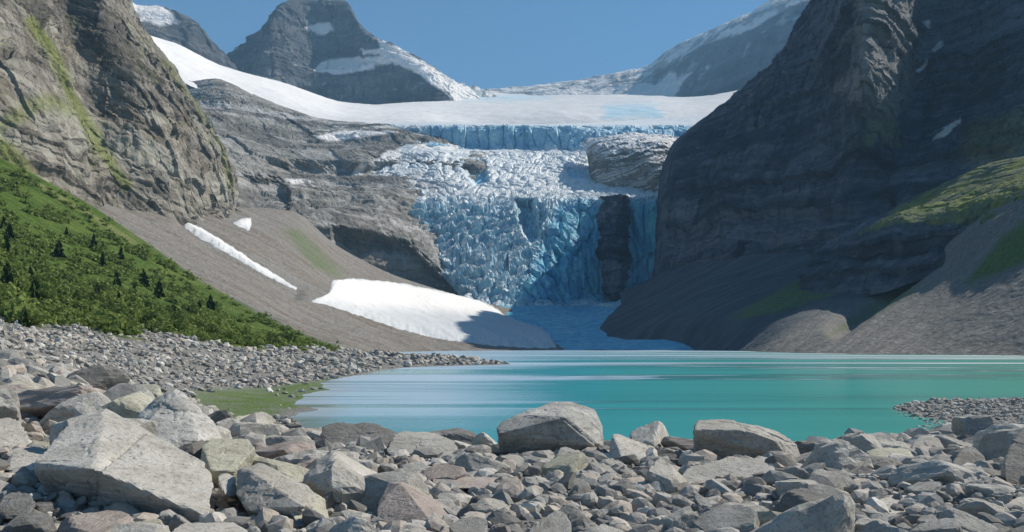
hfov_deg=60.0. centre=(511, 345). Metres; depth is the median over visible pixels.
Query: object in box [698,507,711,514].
rock
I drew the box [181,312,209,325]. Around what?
shrub
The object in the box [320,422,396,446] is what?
boulder
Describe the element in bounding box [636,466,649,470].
rock
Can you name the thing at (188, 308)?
shrub
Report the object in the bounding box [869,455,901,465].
boulder
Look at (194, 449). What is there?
rock
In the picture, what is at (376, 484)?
rock
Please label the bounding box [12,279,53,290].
shrub
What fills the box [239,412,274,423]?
rock
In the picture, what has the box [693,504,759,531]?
rock
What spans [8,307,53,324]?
shrub
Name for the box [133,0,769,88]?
sky
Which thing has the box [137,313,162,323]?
shrub
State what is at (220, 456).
boulder
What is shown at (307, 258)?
scree slope
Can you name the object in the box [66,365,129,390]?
rock
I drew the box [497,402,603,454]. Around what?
boulder
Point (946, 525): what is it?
rock
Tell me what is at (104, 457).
boulder
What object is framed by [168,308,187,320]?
shrub
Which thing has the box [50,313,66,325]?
shrub
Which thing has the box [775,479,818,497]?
rock
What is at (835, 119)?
mountain wall
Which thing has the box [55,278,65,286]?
shrub
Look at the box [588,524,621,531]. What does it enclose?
rock
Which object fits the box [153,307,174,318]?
shrub
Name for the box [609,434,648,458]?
boulder
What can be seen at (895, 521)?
rock
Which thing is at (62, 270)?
shrub
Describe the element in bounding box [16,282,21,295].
conifer
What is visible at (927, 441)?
boulder
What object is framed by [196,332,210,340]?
shrub
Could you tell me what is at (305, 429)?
rock
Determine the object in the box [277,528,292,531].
rock
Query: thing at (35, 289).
conifer
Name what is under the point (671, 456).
rock
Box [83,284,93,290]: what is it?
shrub
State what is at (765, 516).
rock
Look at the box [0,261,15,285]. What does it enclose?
conifer
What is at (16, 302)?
shrub
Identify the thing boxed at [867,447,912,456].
boulder
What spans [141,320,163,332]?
shrub
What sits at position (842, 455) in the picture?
rock
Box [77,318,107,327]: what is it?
shrub
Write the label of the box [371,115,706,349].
glacier
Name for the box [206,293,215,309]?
conifer
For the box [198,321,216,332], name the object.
shrub
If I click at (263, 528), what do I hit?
rock
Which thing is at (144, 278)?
conifer
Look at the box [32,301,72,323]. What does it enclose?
shrub
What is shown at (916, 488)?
rock
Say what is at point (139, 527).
rock
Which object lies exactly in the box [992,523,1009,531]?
rock
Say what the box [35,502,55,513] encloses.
rock
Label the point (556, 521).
rock
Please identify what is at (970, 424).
rock
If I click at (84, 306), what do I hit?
shrub
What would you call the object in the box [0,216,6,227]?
conifer
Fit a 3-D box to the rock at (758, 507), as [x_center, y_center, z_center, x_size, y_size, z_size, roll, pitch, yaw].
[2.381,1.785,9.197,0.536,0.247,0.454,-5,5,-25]
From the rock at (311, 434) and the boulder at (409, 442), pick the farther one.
the rock at (311, 434)
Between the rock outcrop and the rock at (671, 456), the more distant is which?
the rock outcrop
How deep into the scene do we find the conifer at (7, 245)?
186.66 m
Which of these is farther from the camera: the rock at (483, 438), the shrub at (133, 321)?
the shrub at (133, 321)
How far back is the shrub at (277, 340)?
156.88 m
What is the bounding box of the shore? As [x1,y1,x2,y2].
[0,323,1023,531]
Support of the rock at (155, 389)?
on the shore
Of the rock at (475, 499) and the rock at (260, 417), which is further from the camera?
the rock at (260, 417)
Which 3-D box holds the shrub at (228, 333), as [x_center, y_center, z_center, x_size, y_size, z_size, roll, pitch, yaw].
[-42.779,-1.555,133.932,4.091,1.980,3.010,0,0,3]
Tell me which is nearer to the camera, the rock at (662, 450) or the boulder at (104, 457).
the boulder at (104, 457)
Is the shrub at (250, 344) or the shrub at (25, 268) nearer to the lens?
the shrub at (250, 344)
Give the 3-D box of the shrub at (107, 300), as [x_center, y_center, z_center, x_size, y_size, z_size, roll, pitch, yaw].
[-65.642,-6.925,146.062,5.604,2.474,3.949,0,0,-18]
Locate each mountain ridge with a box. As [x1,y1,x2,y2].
[133,3,237,70]
[482,0,809,96]
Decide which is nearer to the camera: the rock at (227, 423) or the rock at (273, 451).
the rock at (273, 451)
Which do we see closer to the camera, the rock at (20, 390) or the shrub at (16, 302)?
the rock at (20, 390)
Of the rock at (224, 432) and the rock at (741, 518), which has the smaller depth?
the rock at (741, 518)
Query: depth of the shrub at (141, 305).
146.09 m
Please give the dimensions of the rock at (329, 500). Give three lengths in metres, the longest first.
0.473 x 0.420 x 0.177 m
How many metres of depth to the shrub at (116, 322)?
94.11 m
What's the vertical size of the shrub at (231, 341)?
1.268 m
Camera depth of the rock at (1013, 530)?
7.56 m
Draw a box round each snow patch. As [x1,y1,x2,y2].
[184,223,296,289]
[233,218,250,230]
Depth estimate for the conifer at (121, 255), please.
245.28 m
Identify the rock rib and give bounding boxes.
[595,194,631,301]
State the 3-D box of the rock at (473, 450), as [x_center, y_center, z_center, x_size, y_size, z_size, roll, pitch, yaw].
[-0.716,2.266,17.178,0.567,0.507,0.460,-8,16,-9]
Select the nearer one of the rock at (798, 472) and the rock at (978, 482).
the rock at (978, 482)
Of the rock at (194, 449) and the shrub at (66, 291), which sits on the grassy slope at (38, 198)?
the shrub at (66, 291)
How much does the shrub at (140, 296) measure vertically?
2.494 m
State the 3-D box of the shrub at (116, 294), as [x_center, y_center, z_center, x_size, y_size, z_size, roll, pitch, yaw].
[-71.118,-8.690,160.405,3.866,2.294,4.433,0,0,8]
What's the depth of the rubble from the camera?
11.12 m
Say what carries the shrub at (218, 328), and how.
on the grassy slope at (38, 198)
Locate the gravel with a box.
[0,317,508,425]
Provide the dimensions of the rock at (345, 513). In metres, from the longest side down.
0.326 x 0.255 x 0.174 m
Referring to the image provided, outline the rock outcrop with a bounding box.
[580,132,678,191]
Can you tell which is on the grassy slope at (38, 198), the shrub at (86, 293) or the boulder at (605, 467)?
the shrub at (86, 293)
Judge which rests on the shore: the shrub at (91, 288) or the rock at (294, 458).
the rock at (294, 458)
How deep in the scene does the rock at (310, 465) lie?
12.15 m
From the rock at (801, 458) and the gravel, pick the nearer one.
the rock at (801, 458)
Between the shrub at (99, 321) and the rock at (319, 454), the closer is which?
the rock at (319, 454)
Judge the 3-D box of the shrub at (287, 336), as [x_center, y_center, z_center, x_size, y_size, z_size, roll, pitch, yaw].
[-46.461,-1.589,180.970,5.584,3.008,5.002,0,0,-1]
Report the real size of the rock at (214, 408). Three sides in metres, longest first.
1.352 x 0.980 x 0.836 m
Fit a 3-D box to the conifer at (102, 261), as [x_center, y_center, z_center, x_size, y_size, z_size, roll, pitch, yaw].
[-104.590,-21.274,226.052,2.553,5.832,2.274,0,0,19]
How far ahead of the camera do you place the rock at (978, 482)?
11.23 m
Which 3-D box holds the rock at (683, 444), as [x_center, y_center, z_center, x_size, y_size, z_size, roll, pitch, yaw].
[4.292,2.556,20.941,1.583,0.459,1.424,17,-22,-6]
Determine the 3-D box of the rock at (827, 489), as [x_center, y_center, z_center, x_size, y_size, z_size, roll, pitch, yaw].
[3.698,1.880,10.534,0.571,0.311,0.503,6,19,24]
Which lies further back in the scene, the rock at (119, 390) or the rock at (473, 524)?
the rock at (119, 390)
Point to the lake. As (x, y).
(790, 396)
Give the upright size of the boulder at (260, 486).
0.740 m
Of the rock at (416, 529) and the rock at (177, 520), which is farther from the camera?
the rock at (177, 520)
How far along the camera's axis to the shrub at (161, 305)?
158.43 m
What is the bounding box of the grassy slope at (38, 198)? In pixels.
[0,158,336,349]
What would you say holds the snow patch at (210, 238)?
on the scree slope at (307, 258)
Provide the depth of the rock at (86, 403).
14.29 m
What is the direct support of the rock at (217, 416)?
on the shore
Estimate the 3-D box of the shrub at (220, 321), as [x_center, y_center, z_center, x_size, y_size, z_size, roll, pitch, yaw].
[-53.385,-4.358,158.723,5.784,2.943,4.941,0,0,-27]
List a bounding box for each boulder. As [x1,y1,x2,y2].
[0,418,30,449]
[0,492,35,519]
[6,446,46,471]
[34,409,213,522]
[138,389,220,447]
[172,522,246,531]
[201,437,254,486]
[218,473,235,498]
[236,463,316,519]
[290,493,328,520]
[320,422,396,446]
[377,482,450,522]
[387,431,457,457]
[433,477,505,489]
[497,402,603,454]
[578,463,621,478]
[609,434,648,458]
[682,456,772,484]
[693,419,799,459]
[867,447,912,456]
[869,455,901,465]
[880,495,905,513]
[911,436,943,449]
[952,447,985,465]
[1001,429,1023,484]
[1007,497,1023,508]
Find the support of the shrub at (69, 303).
on the grassy slope at (38, 198)
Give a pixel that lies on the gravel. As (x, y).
(100, 343)
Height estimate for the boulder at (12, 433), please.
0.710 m
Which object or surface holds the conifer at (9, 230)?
on the grassy slope at (38, 198)
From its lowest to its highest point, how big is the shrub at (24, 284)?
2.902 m
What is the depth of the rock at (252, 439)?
16.74 m
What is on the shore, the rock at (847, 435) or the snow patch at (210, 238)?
the rock at (847, 435)
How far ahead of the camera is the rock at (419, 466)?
14.23 m
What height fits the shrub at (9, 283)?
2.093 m
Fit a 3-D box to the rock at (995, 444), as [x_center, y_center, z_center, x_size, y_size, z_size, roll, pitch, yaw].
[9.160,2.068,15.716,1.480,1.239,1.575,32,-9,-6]
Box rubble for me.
[0,349,1023,531]
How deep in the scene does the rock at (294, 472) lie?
11.09 m
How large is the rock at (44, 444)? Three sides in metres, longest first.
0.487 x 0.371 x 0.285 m
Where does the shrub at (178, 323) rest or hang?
on the grassy slope at (38, 198)
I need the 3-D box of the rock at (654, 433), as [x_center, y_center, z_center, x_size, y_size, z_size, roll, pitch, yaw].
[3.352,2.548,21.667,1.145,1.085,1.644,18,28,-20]
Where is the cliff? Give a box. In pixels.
[0,0,241,226]
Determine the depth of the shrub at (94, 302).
128.68 m
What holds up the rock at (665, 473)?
on the shore
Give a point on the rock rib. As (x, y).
(613, 253)
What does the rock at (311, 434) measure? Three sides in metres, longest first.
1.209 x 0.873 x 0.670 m
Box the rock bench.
[185,78,493,295]
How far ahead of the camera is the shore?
48.79 m
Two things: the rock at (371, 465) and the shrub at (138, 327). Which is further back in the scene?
the shrub at (138, 327)
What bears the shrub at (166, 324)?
on the grassy slope at (38, 198)
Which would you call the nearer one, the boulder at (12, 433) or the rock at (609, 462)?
the boulder at (12, 433)
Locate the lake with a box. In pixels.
[291,350,1023,443]
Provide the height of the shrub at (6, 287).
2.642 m
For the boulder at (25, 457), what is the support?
on the shore
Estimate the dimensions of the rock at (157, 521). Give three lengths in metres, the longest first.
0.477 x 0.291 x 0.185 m
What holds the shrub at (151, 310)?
on the grassy slope at (38, 198)
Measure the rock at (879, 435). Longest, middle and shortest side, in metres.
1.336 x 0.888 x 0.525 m
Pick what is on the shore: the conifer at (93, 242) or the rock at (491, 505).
the rock at (491, 505)
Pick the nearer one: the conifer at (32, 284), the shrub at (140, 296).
the conifer at (32, 284)
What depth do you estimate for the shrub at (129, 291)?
179.71 m
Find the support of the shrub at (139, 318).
on the grassy slope at (38, 198)
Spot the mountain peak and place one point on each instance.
(333, 50)
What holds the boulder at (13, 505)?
on the shore
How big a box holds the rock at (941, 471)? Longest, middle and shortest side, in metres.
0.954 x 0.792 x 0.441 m
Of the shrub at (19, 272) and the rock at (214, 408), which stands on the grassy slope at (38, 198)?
the shrub at (19, 272)
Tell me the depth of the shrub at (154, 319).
123.51 m
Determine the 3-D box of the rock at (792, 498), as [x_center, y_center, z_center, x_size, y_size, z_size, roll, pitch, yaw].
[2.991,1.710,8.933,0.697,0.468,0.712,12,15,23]
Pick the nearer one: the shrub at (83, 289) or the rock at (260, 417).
the rock at (260, 417)
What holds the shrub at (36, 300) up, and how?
on the grassy slope at (38, 198)
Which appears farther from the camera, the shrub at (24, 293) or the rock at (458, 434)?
the shrub at (24, 293)
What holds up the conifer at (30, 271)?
on the grassy slope at (38, 198)
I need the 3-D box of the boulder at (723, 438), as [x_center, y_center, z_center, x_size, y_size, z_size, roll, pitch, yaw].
[4.923,2.178,18.670,2.207,1.193,2.564,0,0,10]
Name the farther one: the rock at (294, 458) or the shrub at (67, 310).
the shrub at (67, 310)
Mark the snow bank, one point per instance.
(433, 313)
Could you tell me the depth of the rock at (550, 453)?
18.35 m
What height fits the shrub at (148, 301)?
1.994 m
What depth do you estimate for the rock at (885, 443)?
19.30 m
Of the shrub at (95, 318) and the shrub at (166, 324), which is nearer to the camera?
the shrub at (95, 318)
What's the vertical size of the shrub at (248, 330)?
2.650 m
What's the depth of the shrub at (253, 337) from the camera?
134.26 m
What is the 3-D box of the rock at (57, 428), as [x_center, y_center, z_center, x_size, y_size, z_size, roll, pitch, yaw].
[-5.286,1.387,11.480,1.219,1.060,1.158,0,0,13]
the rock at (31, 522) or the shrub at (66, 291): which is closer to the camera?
the rock at (31, 522)
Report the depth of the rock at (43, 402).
14.62 m
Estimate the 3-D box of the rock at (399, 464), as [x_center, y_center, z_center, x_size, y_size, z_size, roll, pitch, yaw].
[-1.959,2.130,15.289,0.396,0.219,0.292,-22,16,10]
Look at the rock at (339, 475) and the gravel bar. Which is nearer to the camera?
the rock at (339, 475)
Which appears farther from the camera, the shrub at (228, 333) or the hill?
the hill
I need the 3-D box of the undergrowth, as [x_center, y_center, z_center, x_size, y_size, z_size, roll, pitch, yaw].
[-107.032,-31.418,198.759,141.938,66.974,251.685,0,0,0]
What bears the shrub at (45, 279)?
on the grassy slope at (38, 198)
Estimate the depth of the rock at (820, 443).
16.93 m
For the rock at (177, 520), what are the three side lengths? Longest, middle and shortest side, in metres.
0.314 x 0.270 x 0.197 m
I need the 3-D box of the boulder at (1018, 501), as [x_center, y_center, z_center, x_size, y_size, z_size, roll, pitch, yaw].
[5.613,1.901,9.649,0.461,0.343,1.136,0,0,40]
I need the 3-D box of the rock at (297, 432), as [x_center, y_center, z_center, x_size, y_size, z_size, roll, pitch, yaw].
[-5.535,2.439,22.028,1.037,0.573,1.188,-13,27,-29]
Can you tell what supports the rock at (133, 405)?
on the shore
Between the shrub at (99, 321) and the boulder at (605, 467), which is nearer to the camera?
the boulder at (605, 467)
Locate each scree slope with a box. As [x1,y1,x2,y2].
[99,204,563,351]
[599,190,1023,355]
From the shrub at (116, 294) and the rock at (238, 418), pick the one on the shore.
the rock at (238, 418)
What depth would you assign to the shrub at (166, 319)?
134.78 m
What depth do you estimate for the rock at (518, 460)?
15.90 m
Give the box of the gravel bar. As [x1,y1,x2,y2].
[892,397,1023,429]
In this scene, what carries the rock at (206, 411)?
on the shore
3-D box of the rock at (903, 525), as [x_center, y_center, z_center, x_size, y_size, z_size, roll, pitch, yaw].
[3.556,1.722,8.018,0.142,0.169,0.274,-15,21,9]
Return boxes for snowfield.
[150,35,736,123]
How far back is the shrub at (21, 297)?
80.11 m
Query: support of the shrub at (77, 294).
on the grassy slope at (38, 198)
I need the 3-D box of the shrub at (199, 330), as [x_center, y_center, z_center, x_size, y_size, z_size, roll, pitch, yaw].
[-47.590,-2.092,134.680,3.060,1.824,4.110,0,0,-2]
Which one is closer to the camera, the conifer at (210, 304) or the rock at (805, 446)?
the rock at (805, 446)
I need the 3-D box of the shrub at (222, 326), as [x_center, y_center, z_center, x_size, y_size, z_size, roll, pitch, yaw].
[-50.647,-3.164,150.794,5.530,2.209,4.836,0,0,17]
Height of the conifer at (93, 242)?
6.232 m
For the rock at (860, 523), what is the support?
on the shore
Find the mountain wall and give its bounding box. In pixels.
[652,0,1023,276]
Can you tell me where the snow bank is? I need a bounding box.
[312,278,555,348]
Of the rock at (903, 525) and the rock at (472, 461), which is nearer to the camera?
the rock at (903, 525)
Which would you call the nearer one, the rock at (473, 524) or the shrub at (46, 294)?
the rock at (473, 524)
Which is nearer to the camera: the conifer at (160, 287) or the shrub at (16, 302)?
the shrub at (16, 302)
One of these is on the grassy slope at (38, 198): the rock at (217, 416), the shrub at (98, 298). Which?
the shrub at (98, 298)
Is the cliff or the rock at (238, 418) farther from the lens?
the cliff
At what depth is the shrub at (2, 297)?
87.97 m
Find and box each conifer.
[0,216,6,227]
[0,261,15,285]
[3,222,15,239]
[3,235,10,251]
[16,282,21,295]
[18,306,31,327]
[28,266,33,279]
[30,276,40,292]
[30,278,42,302]
[53,238,66,258]
[89,234,97,247]
[94,282,99,292]
[98,252,106,266]
[112,270,121,288]
[118,246,124,259]
[138,268,149,287]
[153,280,164,297]
[155,287,160,298]
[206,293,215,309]
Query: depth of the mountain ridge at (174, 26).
2495.57 m
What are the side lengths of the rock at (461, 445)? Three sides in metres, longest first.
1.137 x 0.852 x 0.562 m
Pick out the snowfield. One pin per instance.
(499, 108)
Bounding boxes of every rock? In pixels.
[0,384,28,390]
[0,388,21,422]
[1,513,55,531]
[5,381,37,388]
[16,388,33,392]
[17,385,96,418]
[30,441,49,448]
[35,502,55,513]
[39,391,110,427]
[49,413,156,444]
[56,510,131,531]
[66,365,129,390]
[101,391,153,418]
[102,383,154,400]
[105,502,141,515]
[110,522,169,531]
[132,519,163,524]
[139,384,162,397]
[158,514,172,524]
[167,514,190,531]
[178,440,205,459]
[199,405,218,411]
[199,407,212,415]
[208,410,234,422]
[215,418,239,429]
[216,425,231,438]
[229,422,281,437]
[233,434,265,444]
[235,414,249,420]
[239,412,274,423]
[252,443,266,448]
[253,456,309,483]
[255,441,316,458]
[260,523,268,531]
[265,435,314,445]
[275,449,323,463]
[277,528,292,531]
[281,428,307,435]
[295,459,312,466]
[299,450,358,462]
[303,428,321,431]
[303,450,376,504]
[305,458,319,468]
[306,430,321,438]
[321,492,336,508]
[329,517,376,531]
[340,510,356,518]
[357,461,377,471]
[360,468,429,510]
[396,460,407,468]
[400,461,428,472]
[406,527,431,531]
[423,463,465,481]
[430,428,475,442]
[449,517,487,531]
[453,440,470,448]
[455,453,511,470]
[464,447,486,453]
[471,495,490,502]
[472,432,496,446]
[475,498,509,512]
[489,524,510,531]
[495,454,523,467]
[525,450,554,458]
[528,510,571,531]
[541,451,585,474]
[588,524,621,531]
[600,459,623,465]
[629,421,668,446]
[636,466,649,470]
[644,458,688,492]
[645,460,654,466]
[655,447,681,458]
[658,506,699,530]
[659,453,676,460]
[661,436,693,450]
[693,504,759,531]
[694,495,711,508]
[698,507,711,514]
[725,502,769,510]
[754,494,855,531]
[757,511,780,524]
[773,488,835,512]
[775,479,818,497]
[783,466,809,479]
[793,440,815,453]
[794,451,811,463]
[801,441,873,470]
[805,484,843,494]
[808,469,854,490]
[814,438,849,448]
[836,432,863,438]
[842,434,882,452]
[854,520,909,531]
[855,518,890,529]
[869,432,897,439]
[876,438,909,447]
[888,459,977,485]
[890,517,913,528]
[895,522,911,530]
[903,436,933,442]
[905,481,941,494]
[910,518,961,531]
[916,514,936,525]
[934,435,972,448]
[937,508,998,531]
[947,444,962,447]
[951,414,1000,435]
[952,450,959,457]
[958,500,1006,515]
[965,483,1011,498]
[966,479,983,483]
[972,423,1023,450]
[979,427,1023,460]
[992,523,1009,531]
[1008,528,1023,531]
[1014,525,1023,530]
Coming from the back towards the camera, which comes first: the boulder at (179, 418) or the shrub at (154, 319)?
the shrub at (154, 319)
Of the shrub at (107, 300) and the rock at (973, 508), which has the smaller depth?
the rock at (973, 508)
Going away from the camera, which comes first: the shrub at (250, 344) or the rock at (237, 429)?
the rock at (237, 429)
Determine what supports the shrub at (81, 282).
on the grassy slope at (38, 198)
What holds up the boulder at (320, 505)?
on the shore
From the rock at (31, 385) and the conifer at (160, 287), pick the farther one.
the conifer at (160, 287)
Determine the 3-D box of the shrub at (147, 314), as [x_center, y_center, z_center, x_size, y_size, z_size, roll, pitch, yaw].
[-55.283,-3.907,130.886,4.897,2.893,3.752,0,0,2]
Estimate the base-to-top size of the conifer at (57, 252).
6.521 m
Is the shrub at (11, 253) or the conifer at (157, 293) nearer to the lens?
the shrub at (11, 253)
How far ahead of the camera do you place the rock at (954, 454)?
15.45 m
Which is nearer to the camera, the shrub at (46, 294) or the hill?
the shrub at (46, 294)
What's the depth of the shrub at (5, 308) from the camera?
76.67 m
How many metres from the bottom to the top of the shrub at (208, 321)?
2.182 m
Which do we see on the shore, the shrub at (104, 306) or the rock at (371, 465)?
the rock at (371, 465)
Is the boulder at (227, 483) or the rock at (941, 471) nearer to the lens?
the boulder at (227, 483)
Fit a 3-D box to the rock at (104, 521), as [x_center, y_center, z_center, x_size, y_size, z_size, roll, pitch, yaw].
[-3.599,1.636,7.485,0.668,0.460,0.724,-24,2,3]
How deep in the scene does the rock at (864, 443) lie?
18.60 m
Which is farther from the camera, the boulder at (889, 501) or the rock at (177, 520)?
the boulder at (889, 501)
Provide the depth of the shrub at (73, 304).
113.06 m
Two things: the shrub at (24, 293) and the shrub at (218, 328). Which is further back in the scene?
the shrub at (218, 328)
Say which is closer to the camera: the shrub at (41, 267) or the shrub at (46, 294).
the shrub at (46, 294)
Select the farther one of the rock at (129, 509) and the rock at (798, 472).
the rock at (798, 472)
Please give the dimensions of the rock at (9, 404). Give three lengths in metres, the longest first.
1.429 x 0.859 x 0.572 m
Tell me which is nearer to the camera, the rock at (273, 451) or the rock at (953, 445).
the rock at (273, 451)
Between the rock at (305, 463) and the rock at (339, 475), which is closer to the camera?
the rock at (339, 475)
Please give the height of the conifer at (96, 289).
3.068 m
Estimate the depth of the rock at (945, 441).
19.88 m
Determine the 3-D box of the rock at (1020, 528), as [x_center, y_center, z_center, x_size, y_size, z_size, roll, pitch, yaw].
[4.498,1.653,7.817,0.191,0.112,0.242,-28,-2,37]
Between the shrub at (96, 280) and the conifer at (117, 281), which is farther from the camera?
the conifer at (117, 281)
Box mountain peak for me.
[226,0,495,104]
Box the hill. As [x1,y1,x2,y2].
[797,156,1023,295]
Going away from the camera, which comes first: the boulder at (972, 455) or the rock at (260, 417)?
the boulder at (972, 455)
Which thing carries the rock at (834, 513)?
on the shore
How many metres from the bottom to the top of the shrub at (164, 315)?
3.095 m
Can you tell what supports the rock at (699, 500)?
on the shore
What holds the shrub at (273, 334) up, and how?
on the grassy slope at (38, 198)
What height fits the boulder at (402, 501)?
0.579 m
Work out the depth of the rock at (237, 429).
18.94 m
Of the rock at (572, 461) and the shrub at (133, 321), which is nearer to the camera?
the rock at (572, 461)
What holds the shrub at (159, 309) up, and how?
on the grassy slope at (38, 198)
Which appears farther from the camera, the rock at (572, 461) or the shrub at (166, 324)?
the shrub at (166, 324)
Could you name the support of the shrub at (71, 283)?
on the grassy slope at (38, 198)
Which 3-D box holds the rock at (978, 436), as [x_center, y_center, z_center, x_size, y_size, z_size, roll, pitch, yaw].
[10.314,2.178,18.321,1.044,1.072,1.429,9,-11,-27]
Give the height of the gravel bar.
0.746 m
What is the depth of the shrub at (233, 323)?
162.80 m
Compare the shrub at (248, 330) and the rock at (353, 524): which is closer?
the rock at (353, 524)
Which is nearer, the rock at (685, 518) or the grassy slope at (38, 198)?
the rock at (685, 518)
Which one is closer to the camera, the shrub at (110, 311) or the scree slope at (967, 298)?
the shrub at (110, 311)
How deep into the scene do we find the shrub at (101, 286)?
183.50 m
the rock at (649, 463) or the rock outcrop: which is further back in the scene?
the rock outcrop
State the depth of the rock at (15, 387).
16.53 m
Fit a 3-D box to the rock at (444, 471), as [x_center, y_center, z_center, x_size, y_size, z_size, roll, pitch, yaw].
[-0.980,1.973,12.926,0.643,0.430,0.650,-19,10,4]
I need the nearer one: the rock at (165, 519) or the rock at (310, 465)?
the rock at (165, 519)
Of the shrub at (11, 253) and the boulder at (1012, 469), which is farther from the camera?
the shrub at (11, 253)
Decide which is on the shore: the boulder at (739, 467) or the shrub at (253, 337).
the boulder at (739, 467)
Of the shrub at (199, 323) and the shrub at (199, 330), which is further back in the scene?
the shrub at (199, 323)
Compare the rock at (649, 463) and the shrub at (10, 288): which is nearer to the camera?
the rock at (649, 463)
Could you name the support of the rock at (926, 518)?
on the shore
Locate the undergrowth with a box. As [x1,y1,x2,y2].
[0,167,341,350]
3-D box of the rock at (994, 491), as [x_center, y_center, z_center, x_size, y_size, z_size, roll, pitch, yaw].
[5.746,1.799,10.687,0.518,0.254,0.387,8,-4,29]
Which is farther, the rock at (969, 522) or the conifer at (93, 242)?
the conifer at (93, 242)
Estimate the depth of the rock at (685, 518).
8.20 m
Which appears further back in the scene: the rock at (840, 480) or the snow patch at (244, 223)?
the snow patch at (244, 223)
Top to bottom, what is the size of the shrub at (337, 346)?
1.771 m
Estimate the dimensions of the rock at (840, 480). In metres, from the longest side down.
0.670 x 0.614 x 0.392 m
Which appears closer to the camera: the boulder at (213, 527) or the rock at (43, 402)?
the boulder at (213, 527)
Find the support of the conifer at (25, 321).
on the grassy slope at (38, 198)
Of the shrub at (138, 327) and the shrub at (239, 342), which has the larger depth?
the shrub at (239, 342)
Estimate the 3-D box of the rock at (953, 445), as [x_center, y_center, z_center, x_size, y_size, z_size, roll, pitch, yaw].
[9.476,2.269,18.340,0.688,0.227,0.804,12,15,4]
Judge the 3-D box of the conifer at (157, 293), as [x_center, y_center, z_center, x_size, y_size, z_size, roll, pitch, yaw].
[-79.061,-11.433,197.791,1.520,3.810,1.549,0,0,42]
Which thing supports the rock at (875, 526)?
on the shore
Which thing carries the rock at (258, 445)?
on the shore
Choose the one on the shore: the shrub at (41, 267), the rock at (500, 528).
the rock at (500, 528)
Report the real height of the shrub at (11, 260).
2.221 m
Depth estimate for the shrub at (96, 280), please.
183.07 m
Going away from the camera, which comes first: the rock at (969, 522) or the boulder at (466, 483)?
the rock at (969, 522)
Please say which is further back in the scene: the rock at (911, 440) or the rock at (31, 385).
the rock at (911, 440)
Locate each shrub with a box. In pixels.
[0,281,14,288]
[0,283,19,290]
[0,285,20,299]
[0,293,12,301]
[0,295,33,308]
[0,299,30,308]
[0,302,22,316]
[2,250,15,256]
[4,287,40,307]
[6,256,19,264]
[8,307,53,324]
[9,261,35,272]
[9,268,33,281]
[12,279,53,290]
[19,281,30,290]
[24,296,66,315]
[29,263,50,275]
[29,273,54,282]
[30,285,60,301]
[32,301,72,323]
[41,296,70,306]
[44,266,71,274]
[49,285,74,300]
[50,272,74,282]
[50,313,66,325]
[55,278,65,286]
[55,279,81,292]
[55,295,88,308]
[55,304,74,315]
[65,277,88,287]
[69,287,89,300]
[69,299,96,315]
[72,302,99,315]
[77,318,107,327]
[78,285,91,292]
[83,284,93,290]
[83,288,92,295]
[83,292,105,303]
[85,313,130,323]
[86,299,103,307]
[88,277,99,286]
[88,302,122,316]
[94,282,107,290]
[95,306,142,326]
[98,302,120,312]
[100,314,131,333]
[101,296,124,307]
[106,291,125,297]
[109,296,146,309]
[121,288,140,296]
[126,294,145,303]
[127,309,152,318]
[128,314,144,322]
[135,323,144,329]
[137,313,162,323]
[139,297,154,305]
[140,318,159,325]
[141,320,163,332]
[142,307,154,312]
[148,307,167,315]
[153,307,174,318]
[153,313,170,322]
[155,309,173,321]
[156,319,177,332]
[157,304,183,314]
[162,318,188,330]
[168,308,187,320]
[175,302,199,315]
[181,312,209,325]
[188,326,208,335]
[193,319,206,328]
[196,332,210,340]
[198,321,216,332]
[202,317,215,324]
[205,313,230,326]
[208,320,227,329]
[208,326,226,333]
[221,328,240,338]
[221,337,235,344]
[226,319,237,328]
[230,325,254,338]
[233,336,245,344]
[237,337,262,347]
[239,333,266,344]
[262,329,278,337]
[262,335,285,345]
[270,331,298,341]
[326,344,341,350]
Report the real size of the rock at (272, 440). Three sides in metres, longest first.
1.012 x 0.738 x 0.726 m
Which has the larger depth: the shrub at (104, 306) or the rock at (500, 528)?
the shrub at (104, 306)
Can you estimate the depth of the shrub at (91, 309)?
113.50 m
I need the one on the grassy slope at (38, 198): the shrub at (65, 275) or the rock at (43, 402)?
the shrub at (65, 275)

